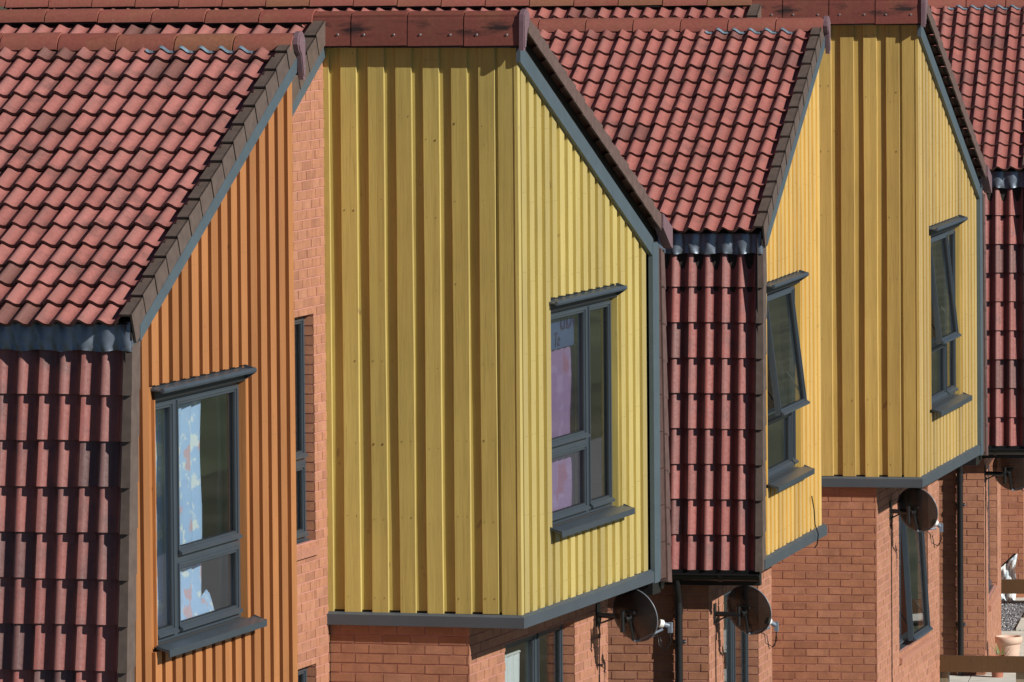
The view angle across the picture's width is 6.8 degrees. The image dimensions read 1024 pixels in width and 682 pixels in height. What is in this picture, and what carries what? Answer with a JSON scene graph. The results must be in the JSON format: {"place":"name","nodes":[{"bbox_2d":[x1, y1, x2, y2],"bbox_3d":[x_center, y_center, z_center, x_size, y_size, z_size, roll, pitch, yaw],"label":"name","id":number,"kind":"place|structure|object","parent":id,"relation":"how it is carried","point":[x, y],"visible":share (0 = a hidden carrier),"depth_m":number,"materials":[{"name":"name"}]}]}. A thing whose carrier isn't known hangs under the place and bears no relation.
{"place":"outdoors","nodes":[
{"label":"outdoors","id":0,"kind":"place"},
{"bbox_2d":[949,598,1023,681],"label":"path","id":1,"kind":"structure","parent":0,"point":[1006,677],"depth_m":91.28,"materials":[{"name":"concrete"}]},
{"bbox_2d":[989,655,1005,677],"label":"plant pot","id":2,"kind":"object","parent":1,"relation":"on","point":[997,675],"visible":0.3,"depth_m":91.04,"materials":[{"name":"ceramic"}]},
{"bbox_2d":[994,643,1008,654],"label":"garden plant","id":3,"kind":"object","parent":2,"relation":"in","point":[998,653],"visible":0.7,"depth_m":91.34,"materials":[{"name":"green plant"}]},
{"bbox_2d":[995,635,1021,655],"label":"plant pot","id":4,"kind":"object","parent":1,"relation":"on","point":[1011,643],"visible":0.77,"depth_m":91.60,"materials":[{"name":"ceramic"}]},
{"bbox_2d":[1001,553,1016,600],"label":"plastic sheet","id":5,"kind":"object","parent":1,"relation":"on","point":[1008,568],"visible":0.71,"depth_m":99.38,"materials":[{"name":"white plastic"}]},
{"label":"ground","id":6,"kind":"structure","parent":0,"visible":0},
{"bbox_2d":[0,8,672,681],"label":"terraced house","id":7,"kind":"structure","parent":6,"relation":"on","point":[350,264],"depth_m":65.50,"materials":[{"name":"yellow wood"}]},
{"bbox_2d":[155,409,163,627],"bbox_3d":[-2.428,1.174,57.971,0.044,1.572,0.610,1,4,16],"label":"curtain","id":8,"kind":"object","parent":7,"relation":"hanging from","point":[159,518],"visible":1,"depth_m":58.11,"materials":[{"name":"grey fabric"}]},
{"bbox_2d":[178,400,201,603],"bbox_3d":[-2.214,1.147,58.705,0.045,1.522,0.620,1,4,16],"label":"curtain","id":9,"kind":"object","parent":7,"relation":"hanging from","point":[190,498],"visible":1,"depth_m":58.68,"materials":[{"name":"blue fabric"}]},
{"bbox_2d":[181,587,213,619],"bbox_3d":[-2.306,1.776,58.766,0.300,0.380,1.300,1,4,16],"label":"blanket","id":10,"kind":"object","parent":7,"relation":"on","point":[192,607],"visible":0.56,"depth_m":58.80,"materials":[{"name":"blue fabric"}]},
{"bbox_2d":[150,364,266,657],"bbox_3d":[-2.122,1.134,58.553,0.228,1.846,2.130,1,4,16],"label":"window","id":11,"kind":"structure","parent":7,"relation":"in","point":[167,397],"depth_m":58.44,"materials":[{"name":"black"}]},
{"bbox_2d":[216,394,227,606],"bbox_3d":[-2.011,1.074,59.612,0.028,1.542,0.280,1,4,16],"label":"curtain","id":12,"kind":"object","parent":7,"relation":"hanging from","point":[222,502],"visible":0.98,"depth_m":59.60,"materials":[{"name":"beige fabric"}]},
{"bbox_2d":[298,667,306,681],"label":"window","id":13,"kind":"structure","parent":7,"relation":"in","point":[302,673],"depth_m":65.71,"materials":[{"name":"black"}]},
{"bbox_2d":[294,316,319,559],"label":"window","id":14,"kind":"structure","parent":7,"relation":"in","point":[300,433],"depth_m":65.60,"materials":[{"name":"black"}]},
{"bbox_2d":[505,650,520,681],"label":"curtain","id":15,"kind":"object","parent":7,"relation":"hanging from","point":[512,660],"visible":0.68,"depth_m":67.67,"materials":[{"name":"white fabric"}]},
{"bbox_2d":[505,624,562,681],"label":"window","id":16,"kind":"structure","parent":7,"relation":"in","point":[531,642],"depth_m":67.96,"materials":[{"name":"black"}]},
{"bbox_2d":[551,345,575,510],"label":"curtain","id":17,"kind":"object","parent":7,"relation":"hanging from","point":[563,410],"visible":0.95,"depth_m":67.24,"materials":[{"name":"purple fabric"}]},
{"bbox_2d":[551,315,575,349],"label":"poster","id":18,"kind":"object","parent":7,"relation":"attached to","point":[563,331],"visible":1,"depth_m":67.16,"materials":[{"name":"white paper"}]},
{"bbox_2d":[549,283,634,537],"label":"window","id":19,"kind":"structure","parent":7,"relation":"in","point":[580,304],"depth_m":67.50,"materials":[{"name":"black"}]},
{"bbox_2d":[596,589,672,681],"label":"satellite dish","id":20,"kind":"object","parent":7,"relation":"attached to","point":[634,615],"visible":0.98,"depth_m":68.99,"materials":[{"name":"black metal"}]},
{"bbox_2d":[0,0,991,681],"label":"terraced house","id":21,"kind":"structure","parent":6,"relation":"on","point":[808,172],"depth_m":82.02,"materials":[{"name":"yellow wood"}]},
{"bbox_2d":[723,589,748,681],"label":"window","id":22,"kind":"structure","parent":21,"relation":"in","point":[729,628],"depth_m":76.11,"materials":[{"name":"black"}]},
{"bbox_2d":[713,586,778,681],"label":"satellite dish","id":23,"kind":"object","parent":21,"relation":"attached to","point":[749,612],"visible":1,"depth_m":74.62,"materials":[{"name":"black metal"}]},
{"bbox_2d":[766,270,814,491],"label":"window","id":24,"kind":"structure","parent":21,"relation":"in","point":[783,287],"depth_m":75.80,"materials":[{"name":"black"}]},
{"bbox_2d":[811,496,818,547],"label":"aerial wire","id":25,"kind":"object","parent":21,"relation":"hanging from","point":[814,522],"visible":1,"depth_m":76.73,"materials":[{"name":"black plastic"}]},
{"bbox_2d":[898,494,932,663],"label":"window","id":26,"kind":"structure","parent":21,"relation":"in","point":[913,633],"depth_m":85.45,"materials":[{"name":"black"}]},
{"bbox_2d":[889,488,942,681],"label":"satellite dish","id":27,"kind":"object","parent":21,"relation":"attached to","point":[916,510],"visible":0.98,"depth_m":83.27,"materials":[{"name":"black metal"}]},
{"bbox_2d":[929,215,971,416],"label":"window","id":28,"kind":"structure","parent":21,"relation":"in","point":[943,289],"depth_m":84.19,"materials":[{"name":"black"}]},
{"bbox_2d":[928,0,1023,675],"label":"terraced house","id":29,"kind":"structure","parent":6,"relation":"on","point":[983,42],"depth_m":91.28,"materials":[{"name":"red brick"}]},
{"bbox_2d":[988,466,999,610],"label":"window","id":30,"kind":"structure","parent":29,"relation":"in","point":[997,594],"depth_m":93.67,"materials":[{"name":"black"}]},
{"bbox_2d":[984,458,1023,627],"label":"satellite dish","id":31,"kind":"object","parent":29,"relation":"attached to","point":[1007,473],"visible":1,"depth_m":91.33,"materials":[{"name":"black metal"}]},
{"bbox_2d":[939,655,1023,681],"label":"garden fence","id":32,"kind":"object","parent":6,"relation":"on","point":[992,664],"visible":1,"depth_m":86.54,"materials":[{"name":"brown wood"}]},
{"bbox_2d":[1001,602,1023,630],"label":"gravel","id":33,"kind":"structure","parent":6,"relation":"on","point":[1012,614],"depth_m":97.89,"materials":[{"name":"grey gravel"}]},
{"bbox_2d":[1001,579,1023,593],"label":"garden fence","id":34,"kind":"object","parent":6,"relation":"on","point":[1012,586],"depth_m":99.06,"materials":[{"name":"brown wood"}]}
]}

